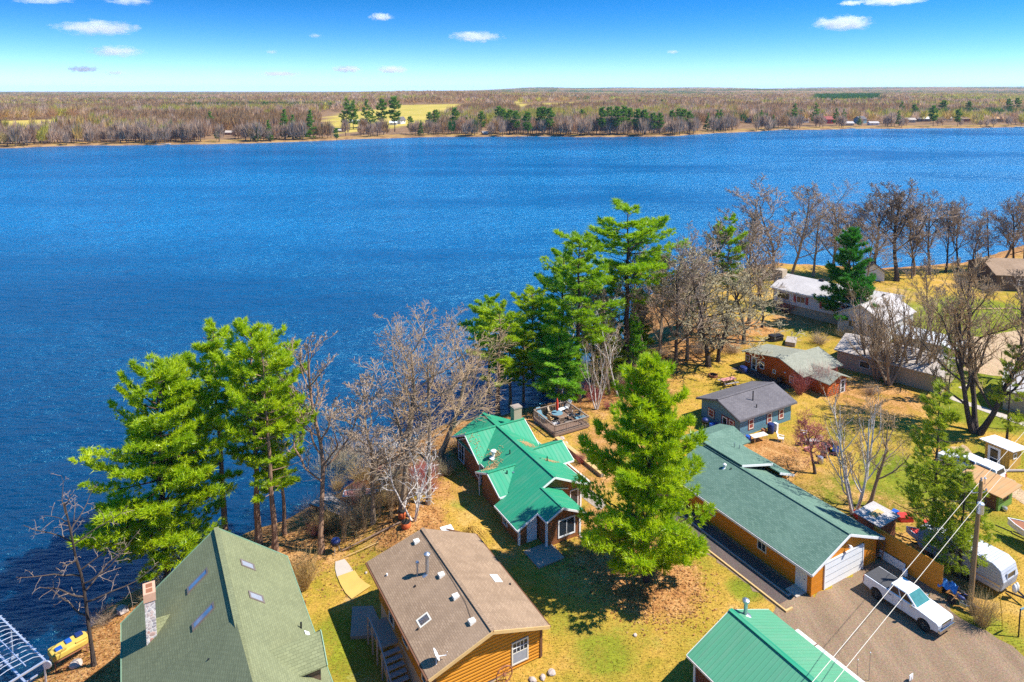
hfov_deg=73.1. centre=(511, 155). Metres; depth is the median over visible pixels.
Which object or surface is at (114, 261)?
lake
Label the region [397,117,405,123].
farmhouse
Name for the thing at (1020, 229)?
bare tree
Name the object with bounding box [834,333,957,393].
tan building
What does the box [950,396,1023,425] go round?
pavement
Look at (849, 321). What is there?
window
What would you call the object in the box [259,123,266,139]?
bare tree
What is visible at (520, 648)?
window
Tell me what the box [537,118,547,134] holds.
bare tree
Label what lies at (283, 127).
bare tree
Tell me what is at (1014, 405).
grey house
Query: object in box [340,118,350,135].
bare tree
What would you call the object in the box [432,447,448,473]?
side deck
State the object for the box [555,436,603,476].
retaining wall
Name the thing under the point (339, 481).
shrub
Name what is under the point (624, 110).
pine
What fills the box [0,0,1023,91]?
sky
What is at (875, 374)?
multi stem tree
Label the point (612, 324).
bare tree
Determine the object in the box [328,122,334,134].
bare tree
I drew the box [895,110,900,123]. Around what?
pine
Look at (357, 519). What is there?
shrub
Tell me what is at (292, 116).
pine
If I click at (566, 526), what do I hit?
window
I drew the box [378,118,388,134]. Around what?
bare tree
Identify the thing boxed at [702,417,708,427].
kettle grill
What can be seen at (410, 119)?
pine
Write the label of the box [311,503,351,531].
shrub
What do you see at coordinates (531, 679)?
rock
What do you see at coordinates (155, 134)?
bare tree
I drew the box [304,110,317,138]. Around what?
pine
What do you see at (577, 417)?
lounge chair
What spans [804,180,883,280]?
bare tree
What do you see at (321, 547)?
bare tree
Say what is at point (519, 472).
green roofed house
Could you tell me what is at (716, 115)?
pine
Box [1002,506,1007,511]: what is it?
bucket
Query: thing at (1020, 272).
bare tree
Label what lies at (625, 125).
bare tree
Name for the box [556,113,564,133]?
bare tree
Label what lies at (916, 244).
bare tree
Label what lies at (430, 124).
bare tree
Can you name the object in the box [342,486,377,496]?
red rowboat
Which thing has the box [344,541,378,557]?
log
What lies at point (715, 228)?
bare tree
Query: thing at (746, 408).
blue cottage
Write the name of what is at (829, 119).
cottage
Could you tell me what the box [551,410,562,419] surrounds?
patio table
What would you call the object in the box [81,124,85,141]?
bare tree
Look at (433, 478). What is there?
shrub
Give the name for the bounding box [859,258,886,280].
lakeside shed
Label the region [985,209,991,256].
snag
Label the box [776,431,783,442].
lawn chair
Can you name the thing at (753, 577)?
side walk gravel
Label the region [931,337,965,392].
spruce tree
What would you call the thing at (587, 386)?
shrub
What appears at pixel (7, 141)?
bare tree
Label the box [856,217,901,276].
bare tree
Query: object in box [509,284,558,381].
pine tree
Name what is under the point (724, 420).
door
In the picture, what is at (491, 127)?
bare tree
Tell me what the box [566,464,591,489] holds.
retaining fence
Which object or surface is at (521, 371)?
pine tree
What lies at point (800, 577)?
door
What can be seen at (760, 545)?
window
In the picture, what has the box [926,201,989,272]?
bare tree
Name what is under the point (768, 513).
long garage
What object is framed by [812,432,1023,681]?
power line
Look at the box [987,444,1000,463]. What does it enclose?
door
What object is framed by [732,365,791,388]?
patio
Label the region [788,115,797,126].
bare tree
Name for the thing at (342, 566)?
garden path
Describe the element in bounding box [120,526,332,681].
shingled house
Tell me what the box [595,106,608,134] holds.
pine
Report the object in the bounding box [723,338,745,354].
shrub
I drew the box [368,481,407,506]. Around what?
shrub
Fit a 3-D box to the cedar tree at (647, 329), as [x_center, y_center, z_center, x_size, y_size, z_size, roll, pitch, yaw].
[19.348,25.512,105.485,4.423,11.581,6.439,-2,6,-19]
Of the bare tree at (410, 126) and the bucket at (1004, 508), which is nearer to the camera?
the bucket at (1004, 508)
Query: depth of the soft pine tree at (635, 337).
99.83 m
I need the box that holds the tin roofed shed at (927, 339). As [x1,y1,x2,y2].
[893,325,966,355]
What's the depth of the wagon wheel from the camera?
46.12 m
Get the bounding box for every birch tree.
[560,293,585,401]
[579,337,613,409]
[594,308,622,394]
[819,374,893,514]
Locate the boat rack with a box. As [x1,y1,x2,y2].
[49,644,88,673]
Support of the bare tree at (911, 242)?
on the ground at (643, 661)
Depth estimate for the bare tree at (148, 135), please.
545.62 m
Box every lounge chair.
[536,407,547,422]
[558,399,571,410]
[571,413,585,419]
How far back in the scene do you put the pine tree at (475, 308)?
98.33 m
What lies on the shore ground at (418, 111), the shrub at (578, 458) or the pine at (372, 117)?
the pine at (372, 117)
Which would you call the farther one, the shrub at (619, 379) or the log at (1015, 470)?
the shrub at (619, 379)
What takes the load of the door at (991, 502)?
in the green shed at (1002, 490)
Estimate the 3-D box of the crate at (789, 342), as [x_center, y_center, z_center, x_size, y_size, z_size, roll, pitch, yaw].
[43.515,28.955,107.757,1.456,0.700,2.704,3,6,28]
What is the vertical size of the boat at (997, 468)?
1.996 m
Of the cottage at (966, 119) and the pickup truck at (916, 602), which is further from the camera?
the cottage at (966, 119)
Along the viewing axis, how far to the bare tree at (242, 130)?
565.75 m
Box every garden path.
[335,559,352,579]
[337,570,370,598]
[582,488,604,509]
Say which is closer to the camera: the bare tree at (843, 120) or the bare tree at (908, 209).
the bare tree at (908, 209)
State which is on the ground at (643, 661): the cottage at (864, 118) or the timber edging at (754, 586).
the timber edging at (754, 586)
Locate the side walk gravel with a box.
[672,497,793,603]
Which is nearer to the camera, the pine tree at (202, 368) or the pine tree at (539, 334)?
the pine tree at (202, 368)
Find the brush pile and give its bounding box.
[446,524,490,542]
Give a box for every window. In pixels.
[458,441,464,464]
[503,518,507,527]
[511,636,528,665]
[558,515,574,538]
[570,488,577,503]
[708,407,714,419]
[728,418,734,426]
[746,354,749,362]
[748,418,753,429]
[757,539,766,553]
[759,361,763,369]
[766,412,771,423]
[778,292,788,299]
[778,408,783,419]
[793,295,807,304]
[819,301,833,310]
[848,319,855,327]
[859,360,869,369]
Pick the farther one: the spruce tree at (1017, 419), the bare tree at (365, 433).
the spruce tree at (1017, 419)
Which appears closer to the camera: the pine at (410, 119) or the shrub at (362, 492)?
the shrub at (362, 492)
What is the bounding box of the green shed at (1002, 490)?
[963,464,1022,510]
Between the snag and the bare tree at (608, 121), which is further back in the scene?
the bare tree at (608, 121)
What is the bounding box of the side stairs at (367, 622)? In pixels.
[350,606,409,681]
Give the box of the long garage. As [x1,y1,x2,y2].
[656,424,884,596]
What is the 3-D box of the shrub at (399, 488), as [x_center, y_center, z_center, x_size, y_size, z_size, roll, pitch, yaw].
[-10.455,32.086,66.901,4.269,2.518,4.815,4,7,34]
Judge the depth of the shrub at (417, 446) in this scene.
77.54 m
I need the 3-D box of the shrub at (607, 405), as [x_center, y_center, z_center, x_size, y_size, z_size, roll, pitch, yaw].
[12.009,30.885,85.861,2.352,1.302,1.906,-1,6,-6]
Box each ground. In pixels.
[0,88,1023,147]
[33,245,1023,681]
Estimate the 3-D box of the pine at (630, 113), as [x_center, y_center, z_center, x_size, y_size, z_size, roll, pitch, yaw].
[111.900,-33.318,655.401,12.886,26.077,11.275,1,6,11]
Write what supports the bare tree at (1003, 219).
on the ground at (643, 661)
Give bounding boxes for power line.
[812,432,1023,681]
[834,451,1023,681]
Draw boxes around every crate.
[768,333,783,341]
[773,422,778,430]
[785,336,796,346]
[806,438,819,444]
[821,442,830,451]
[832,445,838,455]
[896,512,913,522]
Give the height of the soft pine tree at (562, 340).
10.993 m
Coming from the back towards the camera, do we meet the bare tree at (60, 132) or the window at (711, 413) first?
the bare tree at (60, 132)
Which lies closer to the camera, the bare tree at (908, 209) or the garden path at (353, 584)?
the garden path at (353, 584)
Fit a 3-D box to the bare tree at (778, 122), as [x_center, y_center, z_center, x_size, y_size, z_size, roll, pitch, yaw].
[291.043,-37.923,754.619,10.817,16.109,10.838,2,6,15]
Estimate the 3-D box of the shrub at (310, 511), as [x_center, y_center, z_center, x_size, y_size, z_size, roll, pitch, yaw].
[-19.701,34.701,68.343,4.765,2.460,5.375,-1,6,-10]
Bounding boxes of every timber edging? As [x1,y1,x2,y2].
[658,510,792,612]
[677,512,791,596]
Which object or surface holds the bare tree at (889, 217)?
on the ground at (643, 661)
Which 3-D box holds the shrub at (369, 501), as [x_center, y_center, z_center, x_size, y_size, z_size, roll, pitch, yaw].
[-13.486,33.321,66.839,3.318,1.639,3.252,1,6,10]
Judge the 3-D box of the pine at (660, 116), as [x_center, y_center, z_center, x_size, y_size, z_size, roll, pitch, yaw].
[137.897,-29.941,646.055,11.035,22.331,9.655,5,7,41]
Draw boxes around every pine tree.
[66,349,241,582]
[178,317,251,530]
[204,314,310,544]
[221,336,319,551]
[244,386,306,535]
[457,293,505,393]
[465,299,525,415]
[488,311,537,406]
[503,329,544,401]
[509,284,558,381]
[522,316,563,393]
[526,326,590,407]
[533,247,589,326]
[534,228,626,402]
[570,350,716,582]
[580,267,616,354]
[583,197,689,377]
[602,288,623,336]
[620,313,646,367]
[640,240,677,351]
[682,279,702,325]
[705,213,749,313]
[812,226,878,321]
[856,280,876,301]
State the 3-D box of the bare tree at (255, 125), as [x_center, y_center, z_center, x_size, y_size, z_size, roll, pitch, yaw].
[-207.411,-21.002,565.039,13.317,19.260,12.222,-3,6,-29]
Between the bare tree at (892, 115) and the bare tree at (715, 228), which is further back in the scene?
the bare tree at (892, 115)
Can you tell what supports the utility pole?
on the ground at (643, 661)
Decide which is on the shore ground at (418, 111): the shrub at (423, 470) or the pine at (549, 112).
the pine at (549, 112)
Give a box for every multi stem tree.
[844,281,898,357]
[849,296,926,385]
[859,320,903,380]
[867,284,942,365]
[893,294,954,364]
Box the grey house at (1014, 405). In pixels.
[1002,365,1023,413]
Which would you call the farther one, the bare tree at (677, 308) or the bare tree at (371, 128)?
the bare tree at (371, 128)
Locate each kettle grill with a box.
[331,537,340,555]
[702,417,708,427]
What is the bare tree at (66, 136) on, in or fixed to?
on the shore ground at (418, 111)
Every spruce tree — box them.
[893,377,985,557]
[920,463,1000,578]
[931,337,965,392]
[983,343,1023,439]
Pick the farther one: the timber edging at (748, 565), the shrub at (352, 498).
the shrub at (352, 498)
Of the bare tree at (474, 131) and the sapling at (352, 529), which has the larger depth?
the bare tree at (474, 131)
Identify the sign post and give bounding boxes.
[1018,607,1023,637]
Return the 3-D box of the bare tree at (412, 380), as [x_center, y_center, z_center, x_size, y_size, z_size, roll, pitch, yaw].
[-7.859,23.240,66.410,15.050,20.611,10.634,-2,6,-23]
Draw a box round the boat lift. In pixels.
[0,615,51,681]
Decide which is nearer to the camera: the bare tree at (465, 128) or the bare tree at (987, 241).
the bare tree at (987, 241)
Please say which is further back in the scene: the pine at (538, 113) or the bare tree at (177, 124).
the pine at (538, 113)
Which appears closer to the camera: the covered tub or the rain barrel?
the rain barrel
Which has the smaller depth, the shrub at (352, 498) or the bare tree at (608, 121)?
the shrub at (352, 498)
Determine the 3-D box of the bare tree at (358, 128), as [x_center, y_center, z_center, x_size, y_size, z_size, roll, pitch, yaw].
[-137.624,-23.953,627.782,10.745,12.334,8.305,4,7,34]
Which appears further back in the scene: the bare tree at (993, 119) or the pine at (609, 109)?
the bare tree at (993, 119)
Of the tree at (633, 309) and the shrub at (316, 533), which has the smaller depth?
the shrub at (316, 533)
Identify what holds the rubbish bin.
on the patio
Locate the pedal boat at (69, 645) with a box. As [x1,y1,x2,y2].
[47,630,87,662]
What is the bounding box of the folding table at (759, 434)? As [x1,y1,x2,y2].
[750,431,767,437]
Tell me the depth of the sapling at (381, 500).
64.76 m
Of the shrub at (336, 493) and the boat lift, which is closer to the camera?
the boat lift
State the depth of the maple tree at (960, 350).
79.64 m
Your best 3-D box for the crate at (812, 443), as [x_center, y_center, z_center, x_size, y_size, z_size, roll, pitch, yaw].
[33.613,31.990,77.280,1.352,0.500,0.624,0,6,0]
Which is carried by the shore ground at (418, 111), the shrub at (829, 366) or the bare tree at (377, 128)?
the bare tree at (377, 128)
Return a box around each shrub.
[81,597,123,625]
[122,572,167,601]
[292,439,366,480]
[292,490,327,523]
[304,503,338,531]
[304,522,324,535]
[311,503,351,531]
[314,484,351,501]
[317,421,375,462]
[324,495,344,509]
[329,472,346,491]
[333,493,382,534]
[340,457,380,483]
[341,490,359,504]
[344,480,365,503]
[344,480,368,488]
[349,436,399,470]
[351,484,375,500]
[358,488,384,508]
[365,459,409,496]
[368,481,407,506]
[383,477,418,501]
[386,456,408,475]
[400,459,426,481]
[404,438,422,454]
[407,456,442,481]
[408,475,426,494]
[410,449,431,469]
[416,455,440,475]
[416,473,445,491]
[431,448,451,463]
[432,456,457,476]
[439,458,455,472]
[444,431,456,453]
[571,451,585,463]
[581,379,610,393]
[581,381,611,400]
[602,400,612,408]
[609,372,632,386]
[661,347,668,355]
[685,342,709,353]
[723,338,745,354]
[773,299,794,312]
[787,365,815,394]
[804,358,839,386]
[807,329,831,344]
[829,322,859,337]
[860,382,883,394]
[977,282,1002,292]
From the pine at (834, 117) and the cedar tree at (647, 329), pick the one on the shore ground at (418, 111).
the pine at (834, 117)
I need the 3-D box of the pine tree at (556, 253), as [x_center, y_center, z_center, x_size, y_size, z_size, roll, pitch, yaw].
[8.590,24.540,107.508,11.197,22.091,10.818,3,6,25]
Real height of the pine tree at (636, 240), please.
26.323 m
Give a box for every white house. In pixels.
[770,268,886,324]
[835,293,916,340]
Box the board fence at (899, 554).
[874,526,943,593]
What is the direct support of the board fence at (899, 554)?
on the ground at (643, 661)
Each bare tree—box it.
[1,122,13,143]
[1,131,10,145]
[7,126,22,146]
[11,123,24,143]
[16,450,157,667]
[21,131,31,145]
[25,122,39,143]
[50,122,61,141]
[54,128,64,143]
[60,131,70,144]
[64,122,76,141]
[69,124,75,142]
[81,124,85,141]
[83,122,98,140]
[83,131,91,140]
[84,126,95,143]
[94,131,100,142]
[97,127,104,139]
[100,128,110,141]
[107,130,115,143]
[111,120,124,141]
[113,128,122,142]
[121,122,134,142]
[131,126,139,141]
[132,119,149,141]
[137,121,150,142]
[143,127,152,142]
[145,119,156,140]
[150,127,160,143]
[157,124,170,143]
[161,121,174,140]
[171,127,178,141]
[175,121,186,141]
[175,123,185,141]
[180,124,194,141]
[193,121,206,141]
[213,121,224,141]
[233,124,241,138]
[239,121,250,140]
[244,122,253,140]
[252,119,264,141]
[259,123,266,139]
[263,331,374,554]
[264,127,272,140]
[281,121,288,139]
[285,122,297,139]
[294,120,306,139]
[297,121,309,135]
[323,357,443,525]
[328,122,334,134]
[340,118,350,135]
[349,298,502,512]
[356,124,364,135]
[357,117,367,134]
[366,122,375,136]
[371,304,509,505]
[372,121,382,135]
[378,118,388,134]
[408,121,413,132]
[412,121,417,134]
[417,316,516,463]
[423,119,432,134]
[433,121,441,134]
[462,121,468,136]
[467,117,475,135]
[471,120,479,135]
[486,122,495,134]
[497,120,506,135]
[503,117,510,130]
[519,117,526,133]
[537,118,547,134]
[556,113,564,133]
[558,120,566,131]
[574,281,627,393]
[575,117,586,135]
[584,116,593,135]
[592,116,601,134]
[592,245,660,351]
[600,117,609,134]
[604,123,610,134]
[606,115,615,134]
[609,117,615,134]
[621,120,629,131]
[627,240,724,373]
[631,118,638,134]
[634,256,690,358]
[638,118,647,135]
[643,119,650,134]
[649,120,656,134]
[649,221,720,359]
[658,114,668,132]
[670,119,675,134]
[670,120,678,134]
[671,229,722,347]
[676,119,684,134]
[682,122,689,133]
[686,117,698,134]
[689,217,773,335]
[708,115,720,132]
[715,119,721,130]
[716,207,790,323]
[720,115,730,131]
[724,172,804,280]
[728,115,736,130]
[734,220,785,299]
[752,119,760,130]
[753,113,763,128]
[761,113,768,126]
[763,114,773,130]
[775,115,781,126]
[781,181,873,274]
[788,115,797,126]
[788,206,844,276]
[795,113,804,127]
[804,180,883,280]
[815,112,822,126]
[815,206,863,262]
[818,116,827,124]
[829,191,907,263]
[837,177,958,281]
[838,114,844,126]
[840,116,847,124]
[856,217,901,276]
[863,402,910,504]
[880,189,961,274]
[880,253,945,339]
[884,115,891,126]
[886,111,897,126]
[886,204,940,275]
[898,222,932,278]
[899,117,905,126]
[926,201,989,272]
[931,196,974,271]
[936,270,993,372]
[958,221,987,258]
[965,206,1011,258]
[976,268,1023,350]
[977,191,1023,257]
[990,116,997,126]
[992,197,1023,257]
[1005,116,1011,125]
[1007,198,1023,258]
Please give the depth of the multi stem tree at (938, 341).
93.13 m
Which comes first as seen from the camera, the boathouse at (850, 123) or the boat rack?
the boat rack
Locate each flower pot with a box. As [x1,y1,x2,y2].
[398,509,405,519]
[401,519,410,529]
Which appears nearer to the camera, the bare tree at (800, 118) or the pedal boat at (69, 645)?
the pedal boat at (69, 645)
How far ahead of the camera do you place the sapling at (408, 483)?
66.00 m
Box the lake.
[0,127,1023,681]
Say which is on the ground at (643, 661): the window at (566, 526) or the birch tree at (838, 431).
the birch tree at (838, 431)
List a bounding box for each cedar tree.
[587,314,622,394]
[608,333,629,383]
[629,287,656,356]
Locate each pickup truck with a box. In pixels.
[862,566,954,634]
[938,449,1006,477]
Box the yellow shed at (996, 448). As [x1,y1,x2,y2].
[979,435,1023,468]
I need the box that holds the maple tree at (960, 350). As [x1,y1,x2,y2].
[911,252,1023,435]
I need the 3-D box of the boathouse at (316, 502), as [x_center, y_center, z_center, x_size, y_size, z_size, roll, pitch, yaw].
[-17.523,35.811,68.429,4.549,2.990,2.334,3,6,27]
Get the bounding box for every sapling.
[333,491,350,540]
[346,491,358,534]
[355,487,373,531]
[374,473,383,517]
[382,480,399,517]
[402,462,413,503]
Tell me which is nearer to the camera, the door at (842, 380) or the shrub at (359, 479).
the shrub at (359, 479)
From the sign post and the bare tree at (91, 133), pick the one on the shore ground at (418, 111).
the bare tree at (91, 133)
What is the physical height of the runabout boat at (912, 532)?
1.792 m
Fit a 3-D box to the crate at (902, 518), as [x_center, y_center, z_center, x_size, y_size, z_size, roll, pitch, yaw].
[36.191,33.300,63.676,1.248,0.500,0.832,0,6,-1]
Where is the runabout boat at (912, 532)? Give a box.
[895,526,942,562]
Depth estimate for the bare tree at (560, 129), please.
637.72 m
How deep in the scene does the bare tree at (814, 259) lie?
146.27 m
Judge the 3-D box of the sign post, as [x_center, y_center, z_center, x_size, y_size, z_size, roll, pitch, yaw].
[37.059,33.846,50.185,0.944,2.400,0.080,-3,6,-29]
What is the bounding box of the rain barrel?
[767,422,773,433]
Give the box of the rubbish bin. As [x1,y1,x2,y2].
[776,377,781,384]
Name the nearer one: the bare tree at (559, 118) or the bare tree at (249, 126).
the bare tree at (249, 126)
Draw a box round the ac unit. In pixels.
[440,524,453,530]
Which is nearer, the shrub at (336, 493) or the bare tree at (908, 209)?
the shrub at (336, 493)
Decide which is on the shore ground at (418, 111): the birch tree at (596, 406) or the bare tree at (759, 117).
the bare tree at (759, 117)
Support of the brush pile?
on the ground at (643, 661)
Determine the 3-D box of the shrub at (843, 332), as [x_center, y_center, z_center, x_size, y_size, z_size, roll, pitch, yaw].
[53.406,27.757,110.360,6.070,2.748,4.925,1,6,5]
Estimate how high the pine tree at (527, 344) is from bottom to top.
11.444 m
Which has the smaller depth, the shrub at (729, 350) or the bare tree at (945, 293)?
the bare tree at (945, 293)
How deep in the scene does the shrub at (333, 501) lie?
68.29 m
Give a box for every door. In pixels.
[389,611,394,629]
[527,517,536,542]
[721,414,727,424]
[751,356,756,370]
[795,567,807,592]
[823,543,863,589]
[840,378,845,392]
[984,493,995,510]
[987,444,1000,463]
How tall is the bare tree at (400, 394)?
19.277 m
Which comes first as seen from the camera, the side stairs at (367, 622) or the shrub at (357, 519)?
the side stairs at (367, 622)
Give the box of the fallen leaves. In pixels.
[36,316,755,681]
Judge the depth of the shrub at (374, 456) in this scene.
76.25 m
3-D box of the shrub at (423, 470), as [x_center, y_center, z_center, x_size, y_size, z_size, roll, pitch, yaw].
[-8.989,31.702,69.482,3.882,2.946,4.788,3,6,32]
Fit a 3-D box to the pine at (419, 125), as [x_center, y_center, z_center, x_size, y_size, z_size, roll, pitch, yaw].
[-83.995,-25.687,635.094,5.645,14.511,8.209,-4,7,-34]
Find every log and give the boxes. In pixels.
[342,521,400,550]
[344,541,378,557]
[1005,469,1023,471]
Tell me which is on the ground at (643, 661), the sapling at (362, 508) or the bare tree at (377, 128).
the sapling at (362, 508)
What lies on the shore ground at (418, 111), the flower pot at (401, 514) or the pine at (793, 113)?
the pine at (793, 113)
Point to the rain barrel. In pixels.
(770, 427)
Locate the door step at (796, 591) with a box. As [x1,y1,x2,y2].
[785,584,805,597]
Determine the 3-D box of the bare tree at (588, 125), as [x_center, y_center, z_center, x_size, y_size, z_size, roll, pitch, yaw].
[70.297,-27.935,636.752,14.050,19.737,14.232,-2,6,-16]
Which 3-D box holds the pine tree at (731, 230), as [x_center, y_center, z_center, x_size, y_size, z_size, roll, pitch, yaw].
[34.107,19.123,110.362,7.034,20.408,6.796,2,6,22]
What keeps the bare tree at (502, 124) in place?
on the shore ground at (418, 111)
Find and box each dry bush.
[284,543,327,591]
[960,585,1008,628]
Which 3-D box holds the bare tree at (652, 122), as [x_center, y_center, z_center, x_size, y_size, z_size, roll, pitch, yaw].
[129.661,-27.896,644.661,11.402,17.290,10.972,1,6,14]
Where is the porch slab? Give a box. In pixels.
[524,543,563,568]
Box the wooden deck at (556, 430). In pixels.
[533,401,589,436]
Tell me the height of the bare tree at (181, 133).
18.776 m
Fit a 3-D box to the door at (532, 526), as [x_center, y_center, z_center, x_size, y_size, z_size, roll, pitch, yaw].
[1.742,32.837,60.666,1.000,2.100,0.120,-3,6,-29]
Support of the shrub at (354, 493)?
on the ground at (643, 661)
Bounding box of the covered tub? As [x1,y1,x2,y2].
[739,365,747,373]
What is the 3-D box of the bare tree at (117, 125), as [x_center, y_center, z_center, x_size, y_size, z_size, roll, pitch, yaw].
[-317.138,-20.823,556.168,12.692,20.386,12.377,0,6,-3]
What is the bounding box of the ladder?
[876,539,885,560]
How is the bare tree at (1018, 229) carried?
on the ground at (643, 661)
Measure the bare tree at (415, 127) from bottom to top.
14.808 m
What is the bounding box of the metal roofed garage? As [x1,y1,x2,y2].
[686,597,863,681]
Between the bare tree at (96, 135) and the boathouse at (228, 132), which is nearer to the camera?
the bare tree at (96, 135)
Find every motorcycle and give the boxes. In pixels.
[938,578,967,599]
[947,592,978,613]
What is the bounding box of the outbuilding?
[875,290,902,299]
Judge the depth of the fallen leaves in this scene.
56.38 m
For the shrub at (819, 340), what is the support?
on the ground at (643, 661)
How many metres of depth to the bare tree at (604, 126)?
640.31 m
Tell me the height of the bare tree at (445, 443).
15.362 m
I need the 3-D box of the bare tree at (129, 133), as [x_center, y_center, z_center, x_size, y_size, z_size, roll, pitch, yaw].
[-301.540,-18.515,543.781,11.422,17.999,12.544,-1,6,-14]
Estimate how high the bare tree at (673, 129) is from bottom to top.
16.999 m
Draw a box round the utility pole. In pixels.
[967,477,987,605]
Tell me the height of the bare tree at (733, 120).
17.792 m
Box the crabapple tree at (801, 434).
[791,408,835,473]
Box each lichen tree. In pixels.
[648,242,806,368]
[690,260,777,361]
[706,257,781,344]
[733,264,799,327]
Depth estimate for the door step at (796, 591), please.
54.59 m
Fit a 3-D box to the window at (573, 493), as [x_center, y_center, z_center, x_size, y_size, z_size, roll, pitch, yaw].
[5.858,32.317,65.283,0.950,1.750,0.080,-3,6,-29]
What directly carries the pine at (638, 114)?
on the shore ground at (418, 111)
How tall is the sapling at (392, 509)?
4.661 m
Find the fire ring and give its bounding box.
[709,373,717,377]
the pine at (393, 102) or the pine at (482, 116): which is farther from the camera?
the pine at (393, 102)
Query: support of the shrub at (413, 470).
on the ground at (643, 661)
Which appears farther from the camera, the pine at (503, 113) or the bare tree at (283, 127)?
the pine at (503, 113)
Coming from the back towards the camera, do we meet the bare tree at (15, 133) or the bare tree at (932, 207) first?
the bare tree at (15, 133)
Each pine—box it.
[264,120,273,139]
[279,109,289,138]
[287,115,296,137]
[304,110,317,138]
[333,128,338,140]
[339,97,351,122]
[348,100,359,128]
[361,99,371,120]
[367,108,376,123]
[375,98,387,122]
[386,95,400,131]
[406,116,413,127]
[417,120,422,134]
[425,112,432,121]
[431,109,439,132]
[449,107,459,121]
[478,111,485,133]
[493,105,501,131]
[497,108,505,119]
[504,109,512,120]
[510,110,520,134]
[522,111,532,136]
[534,107,545,133]
[537,106,548,133]
[544,107,554,134]
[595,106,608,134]
[606,106,615,133]
[611,105,622,134]
[620,105,629,133]
[625,108,635,133]
[632,108,642,127]
[640,109,650,123]
[649,112,659,134]
[656,112,664,134]
[669,110,676,118]
[675,108,681,117]
[678,109,687,131]
[685,110,694,132]
[702,113,709,130]
[711,110,719,130]
[787,103,797,116]
[809,102,819,125]
[832,108,839,122]
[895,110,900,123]
[912,104,917,111]
[928,105,937,120]
[938,100,948,110]
[954,109,962,125]
[965,101,973,109]
[1004,99,1013,108]
[1013,97,1022,106]
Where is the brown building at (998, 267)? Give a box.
[966,257,1023,291]
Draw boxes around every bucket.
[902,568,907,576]
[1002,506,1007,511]
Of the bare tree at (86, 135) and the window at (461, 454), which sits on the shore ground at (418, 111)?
the bare tree at (86, 135)
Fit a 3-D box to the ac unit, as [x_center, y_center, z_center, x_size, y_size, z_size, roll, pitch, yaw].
[-5.779,33.419,61.402,1.040,0.700,0.832,-3,6,-25]
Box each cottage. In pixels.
[696,381,797,435]
[741,344,851,396]
[744,117,751,122]
[823,116,833,123]
[853,116,866,123]
[867,121,878,124]
[904,118,915,122]
[914,117,930,121]
[957,117,969,121]
[988,117,1003,121]
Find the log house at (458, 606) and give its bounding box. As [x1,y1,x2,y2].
[365,527,550,681]
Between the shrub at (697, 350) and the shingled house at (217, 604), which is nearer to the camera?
the shingled house at (217, 604)
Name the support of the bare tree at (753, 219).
on the ground at (643, 661)
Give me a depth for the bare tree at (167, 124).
559.75 m
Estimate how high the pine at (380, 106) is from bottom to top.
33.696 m
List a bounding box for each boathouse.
[225,130,232,134]
[309,492,352,519]
[842,121,853,125]
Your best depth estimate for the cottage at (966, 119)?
887.26 m
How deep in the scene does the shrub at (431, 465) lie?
71.17 m
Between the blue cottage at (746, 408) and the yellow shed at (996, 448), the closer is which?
the yellow shed at (996, 448)
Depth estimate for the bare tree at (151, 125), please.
568.86 m
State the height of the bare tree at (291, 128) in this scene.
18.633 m
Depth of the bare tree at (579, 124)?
634.69 m
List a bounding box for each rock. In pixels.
[69,658,82,669]
[105,597,113,603]
[116,604,128,615]
[528,676,536,681]
[540,674,545,680]
[547,668,555,675]
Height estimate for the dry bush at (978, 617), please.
3.065 m
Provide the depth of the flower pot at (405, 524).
62.45 m
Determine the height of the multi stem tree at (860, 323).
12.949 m
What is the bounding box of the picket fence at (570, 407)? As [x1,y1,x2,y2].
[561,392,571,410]
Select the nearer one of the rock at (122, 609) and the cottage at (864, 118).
the rock at (122, 609)
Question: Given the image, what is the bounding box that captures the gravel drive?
[707,525,1023,681]
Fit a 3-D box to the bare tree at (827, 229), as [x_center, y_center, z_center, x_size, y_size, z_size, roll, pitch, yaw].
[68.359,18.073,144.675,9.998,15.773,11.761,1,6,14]
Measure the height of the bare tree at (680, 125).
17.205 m
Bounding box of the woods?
[0,86,1023,142]
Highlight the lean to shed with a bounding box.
[853,501,900,536]
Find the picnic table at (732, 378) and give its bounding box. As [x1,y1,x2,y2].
[717,376,738,385]
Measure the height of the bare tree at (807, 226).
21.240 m
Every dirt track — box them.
[950,444,1023,503]
[963,329,1023,375]
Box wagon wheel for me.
[496,665,512,681]
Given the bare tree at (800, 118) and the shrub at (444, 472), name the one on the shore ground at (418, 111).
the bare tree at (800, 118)
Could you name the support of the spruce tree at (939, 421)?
on the ground at (643, 661)
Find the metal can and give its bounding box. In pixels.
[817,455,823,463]
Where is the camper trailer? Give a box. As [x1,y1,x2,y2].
[917,520,1023,598]
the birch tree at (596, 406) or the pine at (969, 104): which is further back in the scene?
the pine at (969, 104)
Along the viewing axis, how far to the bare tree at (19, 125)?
537.53 m
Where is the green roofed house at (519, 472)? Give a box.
[451,403,586,546]
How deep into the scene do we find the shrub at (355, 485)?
70.64 m
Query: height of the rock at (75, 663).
0.649 m
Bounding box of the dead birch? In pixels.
[380,426,439,521]
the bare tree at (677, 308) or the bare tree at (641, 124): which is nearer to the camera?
the bare tree at (677, 308)
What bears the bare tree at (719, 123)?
on the shore ground at (418, 111)
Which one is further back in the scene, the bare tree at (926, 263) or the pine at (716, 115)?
the pine at (716, 115)
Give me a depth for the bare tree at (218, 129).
556.02 m
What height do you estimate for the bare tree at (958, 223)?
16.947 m

